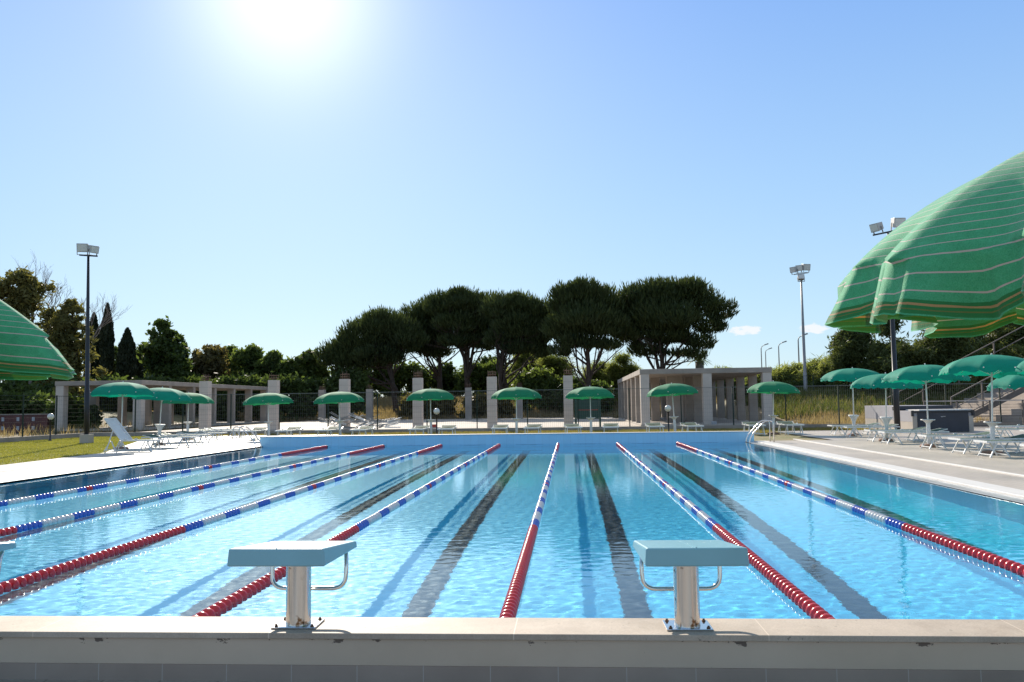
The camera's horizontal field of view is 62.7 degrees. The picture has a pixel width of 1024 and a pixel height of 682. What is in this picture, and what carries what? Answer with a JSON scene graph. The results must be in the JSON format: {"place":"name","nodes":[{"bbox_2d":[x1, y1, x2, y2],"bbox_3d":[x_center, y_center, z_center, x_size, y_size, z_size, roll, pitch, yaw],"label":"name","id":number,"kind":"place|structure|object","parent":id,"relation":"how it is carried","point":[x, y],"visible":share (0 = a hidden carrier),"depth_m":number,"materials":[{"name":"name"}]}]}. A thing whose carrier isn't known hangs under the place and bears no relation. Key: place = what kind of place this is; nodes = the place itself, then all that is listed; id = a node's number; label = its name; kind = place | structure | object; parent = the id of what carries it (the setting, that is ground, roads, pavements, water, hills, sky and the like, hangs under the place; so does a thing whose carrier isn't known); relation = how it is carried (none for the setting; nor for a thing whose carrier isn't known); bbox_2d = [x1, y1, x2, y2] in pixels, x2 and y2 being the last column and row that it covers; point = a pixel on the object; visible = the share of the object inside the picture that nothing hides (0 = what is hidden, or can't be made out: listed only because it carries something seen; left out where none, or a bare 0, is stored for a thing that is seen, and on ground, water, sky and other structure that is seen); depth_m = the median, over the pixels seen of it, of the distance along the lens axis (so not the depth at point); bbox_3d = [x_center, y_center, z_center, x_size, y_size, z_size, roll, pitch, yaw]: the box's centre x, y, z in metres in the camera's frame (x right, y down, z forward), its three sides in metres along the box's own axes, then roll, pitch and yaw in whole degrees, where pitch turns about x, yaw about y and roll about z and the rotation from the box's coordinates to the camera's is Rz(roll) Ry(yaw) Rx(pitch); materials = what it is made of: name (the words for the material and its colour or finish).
{"place":"outdoors","nodes":[
{"label":"outdoors","id":0,"kind":"place"},
{"bbox_2d":[0,436,151,464],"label":"lawn","id":1,"kind":"structure","parent":0,"point":[13,444],"depth_m":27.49,"materials":[{"name":"plant"}]},
{"bbox_2d":[76,243,99,443],"bbox_3d":[-18.053,0.103,35.712,0.952,8.637,0.547,-2,-4,4],"label":"floodlight mast","id":2,"kind":"object","parent":1,"relation":"on","point":[86,437],"visible":0.98,"depth_m":35.65,"materials":[{"name":"metal"}]},
{"bbox_2d":[0,679,238,681],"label":"pool deck","id":3,"kind":"structure","parent":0,"point":[9,680],"depth_m":4.28,"materials":[{"name":"concrete"}]},
{"bbox_2d":[0,300,76,379],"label":"striped umbrella","id":4,"kind":"object","parent":3,"relation":"on","point":[29,350],"visible":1,"depth_m":4.13,"materials":[{"name":"green fabric"}]},
{"bbox_2d":[825,151,1023,337],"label":"striped umbrella","id":5,"kind":"object","parent":3,"relation":"on","point":[950,264],"visible":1,"depth_m":2.52,"materials":[{"name":"green fabric"}]},
{"bbox_2d":[0,435,325,480],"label":"pool deck","id":6,"kind":"structure","parent":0,"point":[170,451],"depth_m":24.86,"materials":[{"name":"concrete"}]},
{"bbox_2d":[90,381,153,448],"bbox_3d":[-13.603,2.587,29.359,2.015,2.386,2.038,-2,-5,20],"label":"beach umbrella","id":7,"kind":"object","parent":6,"relation":"on","point":[122,389],"visible":0.94,"depth_m":28.83,"materials":[{"name":"green fabric"}]},
{"bbox_2d":[0,446,262,483],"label":"pool edge","id":8,"kind":"object","parent":6,"relation":"on","point":[81,471],"visible":0.41,"depth_m":20.21,"materials":[{"name":"white stone"}]},
{"bbox_2d":[103,418,164,451],"bbox_3d":[-12.511,3.098,27.834,1.774,1.110,0.670,-1,-4,8],"label":"sunbed","id":9,"kind":"object","parent":6,"relation":"on","point":[115,426],"visible":0.98,"depth_m":27.89,"materials":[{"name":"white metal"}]},
{"bbox_2d":[132,386,191,444],"bbox_3d":[-13.527,2.876,32.386,2.100,2.250,2.081,2,-4,4],"label":"beach umbrella","id":10,"kind":"object","parent":6,"relation":"on","point":[162,394],"visible":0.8,"depth_m":31.93,"materials":[{"name":"green fabric"}]},
{"bbox_2d":[243,393,293,435],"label":"beach umbrella","id":11,"kind":"object","parent":6,"relation":"on","point":[268,399],"visible":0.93,"depth_m":36.02,"materials":[{"name":"green fabric"}]},
{"bbox_2d":[145,417,800,431],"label":"paved yard","id":12,"kind":"structure","parent":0,"point":[401,424],"depth_m":57.24,"materials":[{"name":"concrete"}]},
{"bbox_2d":[199,374,211,430],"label":"concrete column","id":13,"kind":"structure","parent":12,"relation":"on","point":[205,387],"depth_m":45.94,"materials":[{"name":"concrete"}]},
{"bbox_2d":[314,391,364,434],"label":"beach umbrella","id":14,"kind":"object","parent":12,"relation":"on","point":[338,397],"visible":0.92,"depth_m":35.75,"materials":[{"name":"green fabric"}]},
{"bbox_2d":[412,370,423,427],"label":"concrete column","id":15,"kind":"structure","parent":12,"relation":"on","point":[418,417],"depth_m":45.09,"materials":[{"name":"concrete"}]},
{"bbox_2d":[406,388,453,433],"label":"beach umbrella","id":16,"kind":"object","parent":12,"relation":"on","point":[430,394],"visible":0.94,"depth_m":35.44,"materials":[{"name":"green fabric"}]},
{"bbox_2d":[487,371,496,427],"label":"concrete column","id":17,"kind":"structure","parent":12,"relation":"on","point":[491,406],"depth_m":44.81,"materials":[{"name":"concrete"}]},
{"bbox_2d":[491,386,541,432],"bbox_3d":[0.192,3.012,35.817,2.021,2.178,2.020,1,-5,-21],"label":"beach umbrella","id":18,"kind":"object","parent":12,"relation":"on","point":[516,393],"visible":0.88,"depth_m":35.34,"materials":[{"name":"green fabric"}]},
{"bbox_2d":[563,370,573,423],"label":"concrete column","id":19,"kind":"structure","parent":12,"relation":"on","point":[568,403],"depth_m":44.55,"materials":[{"name":"concrete"}]},
{"bbox_2d":[574,399,600,426],"bbox_3d":[3.894,3.630,43.185,1.340,1.850,0.100,-1,-4,4],"label":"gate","id":20,"kind":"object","parent":12,"relation":"on","point":[584,409],"visible":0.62,"depth_m":43.17,"materials":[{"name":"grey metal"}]},
{"bbox_2d":[565,386,614,432],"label":"beach umbrella","id":21,"kind":"object","parent":12,"relation":"on","point":[589,392],"visible":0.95,"depth_m":35.07,"materials":[{"name":"green fabric"}]},
{"bbox_2d":[647,382,697,431],"bbox_3d":[6.786,2.854,35.347,2.101,2.230,2.098,-4,-7,4],"label":"beach umbrella","id":22,"kind":"object","parent":12,"relation":"on","point":[673,389],"visible":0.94,"depth_m":34.91,"materials":[{"name":"green fabric"}]},
{"bbox_2d":[0,397,955,437],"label":"field","id":23,"kind":"structure","parent":0,"point":[177,417],"depth_m":66.42,"materials":[{"name":"plant"}]},
{"bbox_2d":[0,380,51,397],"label":"shrub","id":24,"kind":"object","parent":23,"relation":"on","point":[21,386],"visible":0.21,"depth_m":61.99,"materials":[{"name":"green plant"}]},
{"bbox_2d":[0,387,54,413],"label":"shrub","id":25,"kind":"object","parent":23,"relation":"on","point":[34,405],"visible":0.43,"depth_m":53.27,"materials":[{"name":"green plant"}]},
{"bbox_2d":[0,265,61,380],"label":"eucalyptus tree","id":26,"kind":"object","parent":23,"relation":"on","point":[23,297],"visible":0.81,"depth_m":64.63,"materials":[{"name":"green plant"}]},
{"bbox_2d":[40,390,106,432],"bbox_3d":[-27.752,4.751,52.973,4.397,3.354,2.920,-1,-4,4],"label":"shrub","id":27,"kind":"object","parent":23,"relation":"on","point":[72,404],"visible":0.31,"depth_m":52.36,"materials":[{"name":"green plant"}]},
{"bbox_2d":[44,298,111,381],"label":"eucalyptus tree","id":28,"kind":"object","parent":23,"relation":"on","point":[66,326],"visible":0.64,"depth_m":66.26,"materials":[{"name":"green plant"}]},
{"bbox_2d":[98,303,115,379],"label":"cypress tree","id":29,"kind":"object","parent":23,"relation":"on","point":[106,357],"visible":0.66,"depth_m":86.84,"materials":[{"name":"green plant"}]},
{"bbox_2d":[91,373,132,411],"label":"shrub","id":30,"kind":"object","parent":23,"relation":"on","point":[113,405],"visible":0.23,"depth_m":75.93,"materials":[{"name":"green plant"}]},
{"bbox_2d":[0,419,224,437],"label":"weeds","id":31,"kind":"object","parent":23,"relation":"on","point":[26,433],"visible":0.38,"depth_m":48.78,"materials":[{"name":"plant"}]},
{"bbox_2d":[115,327,138,379],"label":"cypress tree","id":32,"kind":"object","parent":23,"relation":"on","point":[126,359],"visible":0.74,"depth_m":86.47,"materials":[{"name":"green plant"}]},
{"bbox_2d":[55,380,267,430],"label":"concrete pavilion","id":33,"kind":"structure","parent":23,"relation":"on","point":[167,414],"depth_m":57.98,"materials":[{"name":"concrete"}]},
{"bbox_2d":[136,315,194,379],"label":"broadleaf tree","id":34,"kind":"object","parent":23,"relation":"on","point":[164,352],"visible":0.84,"depth_m":79.71,"materials":[{"name":"green plant"}]},
{"bbox_2d":[171,373,236,420],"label":"shrub","id":35,"kind":"object","parent":23,"relation":"on","point":[219,402],"visible":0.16,"depth_m":77.29,"materials":[{"name":"green plant"}]},
{"bbox_2d":[189,343,230,380],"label":"broadleaf tree","id":36,"kind":"object","parent":23,"relation":"on","point":[210,360],"visible":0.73,"depth_m":85.41,"materials":[{"name":"green plant"}]},
{"bbox_2d":[214,370,268,420],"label":"shrub","id":37,"kind":"object","parent":23,"relation":"on","point":[245,380],"visible":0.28,"depth_m":77.91,"materials":[{"name":"green plant"}]},
{"bbox_2d":[229,343,265,378],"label":"broadleaf tree","id":38,"kind":"object","parent":23,"relation":"on","point":[247,357],"visible":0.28,"depth_m":87.36,"materials":[{"name":"green plant"}]},
{"bbox_2d":[251,349,284,379],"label":"broadleaf tree","id":39,"kind":"object","parent":23,"relation":"on","point":[268,362],"visible":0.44,"depth_m":85.30,"materials":[{"name":"green plant"}]},
{"bbox_2d":[242,371,317,421],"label":"shrub","id":40,"kind":"object","parent":23,"relation":"on","point":[288,384],"visible":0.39,"depth_m":78.78,"materials":[{"name":"green plant"}]},
{"bbox_2d":[275,355,306,379],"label":"broadleaf tree","id":41,"kind":"object","parent":23,"relation":"on","point":[288,365],"visible":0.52,"depth_m":83.30,"materials":[{"name":"green plant"}]},
{"bbox_2d":[288,370,338,419],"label":"shrub","id":42,"kind":"object","parent":23,"relation":"on","point":[315,384],"visible":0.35,"depth_m":79.39,"materials":[{"name":"green plant"}]},
{"bbox_2d":[300,347,331,380],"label":"broadleaf tree","id":43,"kind":"object","parent":23,"relation":"on","point":[309,358],"visible":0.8,"depth_m":84.83,"materials":[{"name":"green plant"}]},
{"bbox_2d":[315,365,376,417],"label":"shrub","id":44,"kind":"object","parent":23,"relation":"on","point":[359,381],"visible":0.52,"depth_m":79.52,"materials":[{"name":"green plant"}]},
{"bbox_2d":[305,304,430,412],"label":"umbrella pine","id":45,"kind":"object","parent":23,"relation":"on","point":[381,336],"visible":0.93,"depth_m":82.15,"materials":[{"name":"green plant"}]},
{"bbox_2d":[99,394,716,421],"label":"field grass","id":46,"kind":"structure","parent":23,"relation":"on","point":[384,400],"depth_m":79.30,"materials":[{"name":"plant"}]},
{"bbox_2d":[380,360,435,397],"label":"shrub","id":47,"kind":"object","parent":23,"relation":"on","point":[404,374],"visible":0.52,"depth_m":96.36,"materials":[{"name":"green plant"}]},
{"bbox_2d":[397,295,459,389],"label":"umbrella pine","id":48,"kind":"object","parent":23,"relation":"on","point":[436,353],"visible":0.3,"depth_m":86.24,"materials":[{"name":"green plant"}]},
{"bbox_2d":[396,386,461,418],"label":"shrub","id":49,"kind":"object","parent":23,"relation":"on","point":[439,405],"visible":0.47,"depth_m":78.05,"materials":[{"name":"green plant"}]},
{"bbox_2d":[427,361,464,397],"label":"shrub","id":50,"kind":"object","parent":23,"relation":"on","point":[449,381],"visible":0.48,"depth_m":97.95,"materials":[{"name":"green plant"}]},
{"bbox_2d":[419,284,498,397],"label":"umbrella pine","id":51,"kind":"object","parent":23,"relation":"on","point":[460,321],"visible":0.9,"depth_m":82.65,"materials":[{"name":"green plant"}]},
{"bbox_2d":[452,359,498,395],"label":"shrub","id":52,"kind":"object","parent":23,"relation":"on","point":[479,376],"visible":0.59,"depth_m":95.62,"materials":[{"name":"green plant"}]},
{"bbox_2d":[454,393,515,418],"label":"shrub","id":53,"kind":"object","parent":23,"relation":"on","point":[482,404],"visible":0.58,"depth_m":77.39,"materials":[{"name":"green plant"}]},
{"bbox_2d":[476,289,554,389],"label":"umbrella pine","id":54,"kind":"object","parent":23,"relation":"on","point":[515,318],"visible":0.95,"depth_m":79.39,"materials":[{"name":"green plant"}]},
{"bbox_2d":[507,364,563,412],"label":"shrub","id":55,"kind":"object","parent":23,"relation":"on","point":[544,381],"visible":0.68,"depth_m":81.02,"materials":[{"name":"green plant"}]},
{"bbox_2d":[529,354,580,378],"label":"shrub","id":56,"kind":"object","parent":23,"relation":"on","point":[553,361],"visible":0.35,"depth_m":87.15,"materials":[{"name":"green plant"}]},
{"bbox_2d":[549,375,617,413],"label":"shrub","id":57,"kind":"object","parent":23,"relation":"on","point":[559,398],"visible":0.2,"depth_m":78.87,"materials":[{"name":"green plant"}]},
{"bbox_2d":[538,274,631,386],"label":"umbrella pine","id":58,"kind":"object","parent":23,"relation":"on","point":[584,309],"visible":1,"depth_m":75.03,"materials":[{"name":"green plant"}]},
{"bbox_2d":[598,349,642,404],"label":"shrub","id":59,"kind":"object","parent":23,"relation":"on","point":[620,369],"visible":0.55,"depth_m":82.91,"materials":[{"name":"green plant"}]},
{"bbox_2d":[613,274,739,368],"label":"umbrella pine","id":60,"kind":"object","parent":23,"relation":"on","point":[660,311],"visible":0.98,"depth_m":76.32,"materials":[{"name":"green plant"}]},
{"bbox_2d":[789,264,810,391],"bbox_3d":[20.365,-0.254,58.922,1.410,10.386,0.660,-1,-4,4],"label":"floodlight mast","id":61,"kind":"object","parent":23,"relation":"on","point":[800,276],"visible":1,"depth_m":58.99,"materials":[{"name":"grey metal"}]},
{"bbox_2d":[822,328,875,391],"bbox_3d":[23.961,1.965,58.213,5.157,6.502,4.059,-1,-4,4],"label":"pine tree","id":62,"kind":"object","parent":23,"relation":"on","point":[845,347],"visible":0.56,"depth_m":57.70,"materials":[{"name":"green plant"}]},
{"bbox_2d":[735,386,989,418],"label":"bank weeds","id":63,"kind":"object","parent":23,"relation":"on","point":[791,409],"visible":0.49,"depth_m":53.24,"materials":[{"name":"green plant"}]},
{"bbox_2d":[734,388,1019,423],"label":"dry grass","id":64,"kind":"structure","parent":23,"relation":"on","point":[830,419],"depth_m":48.50,"materials":[{"name":"plant"}]},
{"bbox_2d":[857,319,934,394],"bbox_3d":[25.715,1.465,56.243,6.301,7.318,4.674,3,-6,-39],"label":"pine tree","id":65,"kind":"object","parent":23,"relation":"on","point":[879,356],"visible":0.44,"depth_m":55.55,"materials":[{"name":"green plant"}]},
{"bbox_2d":[905,321,1001,395],"bbox_3d":[28.412,1.334,54.747,5.609,7.967,5.847,2,-5,-33],"label":"pine tree","id":66,"kind":"object","parent":23,"relation":"on","point":[940,351],"visible":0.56,"depth_m":54.13,"materials":[{"name":"green plant"}]},
{"bbox_2d":[959,326,1023,389],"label":"pine tree","id":67,"kind":"object","parent":23,"relation":"on","point":[1016,350],"visible":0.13,"depth_m":57.17,"materials":[{"name":"green plant"}]},
{"bbox_2d":[0,442,1023,619],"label":"water","id":68,"kind":"structure","parent":0,"point":[451,546],"depth_m":9.14,"materials":[{"name":"liquid"}]},
{"bbox_2d":[0,445,327,506],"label":"lane rope","id":69,"kind":"object","parent":68,"relation":"on","point":[60,493],"visible":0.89,"depth_m":16.21,"materials":[{"name":"plastic"}]},
{"bbox_2d":[0,445,386,536],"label":"lane rope","id":70,"kind":"object","parent":68,"relation":"on","point":[40,523],"visible":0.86,"depth_m":12.80,"materials":[{"name":"plastic"}]},
{"bbox_2d":[0,444,442,594],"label":"lane rope","id":71,"kind":"object","parent":68,"relation":"on","point":[10,585],"visible":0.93,"depth_m":9.02,"materials":[{"name":"plastic"}]},
{"bbox_2d":[191,443,500,616],"bbox_3d":[-1.252,2.679,16.935,0.109,0.106,24.900,-1,-4,4],"label":"lane rope","id":72,"kind":"object","parent":68,"relation":"on","point":[231,601],"visible":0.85,"depth_m":8.60,"materials":[{"name":"plastic"}]},
{"bbox_2d":[499,443,559,617],"bbox_3d":[0.753,2.642,16.799,0.109,0.106,24.900,-1,-4,4],"label":"lane rope","id":73,"kind":"object","parent":68,"relation":"on","point":[511,603],"visible":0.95,"depth_m":7.43,"materials":[{"name":"plastic"}]},
{"bbox_2d":[616,442,835,618],"bbox_3d":[2.758,2.604,16.663,0.109,0.106,24.900,-1,-4,4],"label":"lane rope","id":74,"kind":"object","parent":68,"relation":"on","point":[805,603],"visible":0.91,"depth_m":7.11,"materials":[{"name":"plastic"}]},
{"bbox_2d":[675,442,1023,575],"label":"lane rope","id":75,"kind":"object","parent":68,"relation":"on","point":[1012,566],"visible":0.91,"depth_m":9.21,"materials":[{"name":"plastic"}]},
{"bbox_2d":[0,0,1023,396],"label":"sky","id":76,"kind":"structure","parent":0,"point":[267,174],"materials":[{"name":"blue"}]},
{"bbox_2d":[3,432,1022,503],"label":"pool walls","id":77,"kind":"structure","parent":0,"point":[693,437],"depth_m":29.47,"materials":[{"name":"tile"}]},
{"bbox_2d":[747,442,1023,503],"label":"pool gutter","id":78,"kind":"object","parent":77,"relation":"on","point":[978,491],"visible":0.49,"depth_m":14.96,"materials":[{"name":"stone"}]},
{"bbox_2d":[754,441,1023,497],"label":"pool edge","id":79,"kind":"object","parent":77,"relation":"on","point":[984,486],"visible":0.51,"depth_m":15.65,"materials":[{"name":"white stone"}]},
{"bbox_2d":[247,430,823,440],"bbox_3d":[2.850,4.056,35.787,41.300,0.001,12.400,-1,-4,4],"label":"dry grass strip","id":80,"kind":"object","parent":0,"point":[765,437],"depth_m":31.78,"materials":[{"name":"plant"}]},
{"bbox_2d":[747,381,799,434],"bbox_3d":[10.921,2.770,35.060,2.024,2.258,2.029,0,-4,-16],"label":"beach umbrella","id":81,"kind":"object","parent":80,"relation":"on","point":[773,387],"visible":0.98,"depth_m":34.58,"materials":[{"name":"green fabric"}]},
{"bbox_2d":[208,426,868,435],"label":"strip grass","id":82,"kind":"structure","parent":0,"point":[761,430],"depth_m":40.08,"materials":[{"name":"plant"}]},
{"bbox_2d":[618,367,772,425],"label":"concrete pavilion","id":83,"kind":"structure","parent":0,"point":[692,377],"depth_m":48.04,"materials":[{"name":"concrete"}]},
{"bbox_2d":[779,432,829,439],"bbox_3d":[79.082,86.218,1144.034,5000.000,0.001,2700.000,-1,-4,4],"label":"ground","id":84,"kind":"structure","parent":0,"point":[806,436],"depth_m":33.01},
{"bbox_2d":[0,414,49,432],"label":"maroon wall","id":85,"kind":"structure","parent":84,"relation":"on","point":[32,420],"depth_m":51.76,"materials":[{"name":"concrete"}]},
{"bbox_2d":[0,433,83,442],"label":"kerb wall","id":86,"kind":"structure","parent":84,"relation":"on","point":[26,438],"depth_m":39.51,"materials":[{"name":"concrete"}]},
{"bbox_2d":[0,395,83,436],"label":"fence","id":87,"kind":"object","parent":86,"relation":"on","point":[22,412],"visible":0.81,"depth_m":39.47,"materials":[{"name":"metal"}]},
{"bbox_2d":[260,431,753,445],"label":"end wall","id":88,"kind":"structure","parent":84,"relation":"on","point":[745,433],"depth_m":29.50,"materials":[{"name":"blue stone"}]},
{"bbox_2d":[0,616,1023,681],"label":"end wall","id":89,"kind":"structure","parent":84,"relation":"on","point":[327,649],"depth_m":4.20,"materials":[{"name":"stone"}]},
{"bbox_2d":[227,541,356,628],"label":"starting block","id":90,"kind":"structure","parent":89,"relation":"on","point":[298,560],"depth_m":4.33,"materials":[{"name":"plastic"}]},
{"bbox_2d":[633,540,748,630],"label":"starting block","id":91,"kind":"structure","parent":89,"relation":"on","point":[685,559],"depth_m":4.20,"materials":[{"name":"plastic"}]},
{"bbox_2d":[89,422,1016,436],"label":"kerb wall","id":92,"kind":"structure","parent":84,"relation":"on","point":[108,434],"depth_m":42.14,"materials":[{"name":"concrete"}]},
{"bbox_2d":[90,383,1001,431],"bbox_3d":[0.774,3.470,42.306,45.950,2.060,0.050,-1,-4,4],"label":"fence","id":93,"kind":"object","parent":92,"relation":"on","point":[534,418],"visible":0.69,"depth_m":42.26,"materials":[{"name":"metal"}]},
{"bbox_2d":[887,326,1023,424],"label":"grandstand","id":94,"kind":"object","parent":84,"relation":"on","point":[1011,407],"visible":0.33,"depth_m":42.33,"materials":[{"name":"concrete"}]},
{"bbox_2d":[771,426,1023,489],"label":"pool deck","id":95,"kind":"structure","parent":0,"point":[1014,463],"depth_m":21.41,"materials":[{"name":"concrete"}]},
{"bbox_2d":[820,367,878,435],"bbox_3d":[13.056,2.310,32.128,2.172,2.636,2.168,0,-4,-6],"label":"beach umbrella","id":96,"kind":"object","parent":95,"relation":"on","point":[852,374],"visible":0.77,"depth_m":31.67,"materials":[{"name":"green fabric"}]},
{"bbox_2d":[850,372,922,440],"bbox_3d":[12.377,2.173,27.781,2.170,2.276,2.164,1,-5,-26],"label":"beach umbrella","id":97,"kind":"object","parent":95,"relation":"on","point":[871,381],"visible":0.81,"depth_m":27.33,"materials":[{"name":"green fabric"}]},
{"bbox_2d":[869,218,905,428],"bbox_3d":[15.703,-0.680,34.760,1.405,8.945,0.565,-1,-4,4],"label":"floodlight mast","id":98,"kind":"object","parent":95,"relation":"on","point":[878,226],"visible":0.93,"depth_m":34.63,"materials":[{"name":"metal"}]},
{"bbox_2d":[793,439,1023,476],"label":"drain channel","id":99,"kind":"object","parent":95,"relation":"on","point":[990,470],"visible":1,"depth_m":18.52,"materials":[{"name":"white stone"}]},
{"bbox_2d":[865,405,974,431],"bbox_3d":[17.875,3.413,37.274,2.500,1.100,5.670,-1,-4,4],"label":"storage box","id":100,"kind":"object","parent":95,"relation":"on","point":[949,418],"visible":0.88,"depth_m":34.57,"materials":[{"name":"plastic"}]},
{"bbox_2d":[917,412,968,431],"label":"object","id":101,"kind":"structure","parent":100,"relation":"in","point":[951,421],"depth_m":34.48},
{"bbox_2d":[881,364,970,446],"bbox_3d":[11.907,1.838,24.110,2.181,2.405,2.180,0,-4,-4],"label":"beach umbrella","id":102,"kind":"object","parent":95,"relation":"on","point":[925,374],"visible":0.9,"depth_m":23.75,"materials":[{"name":"green fabric"}]},
{"bbox_2d":[939,353,1023,454],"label":"beach umbrella","id":103,"kind":"object","parent":95,"relation":"on","point":[996,366],"visible":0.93,"depth_m":20.40,"materials":[{"name":"green fabric"}]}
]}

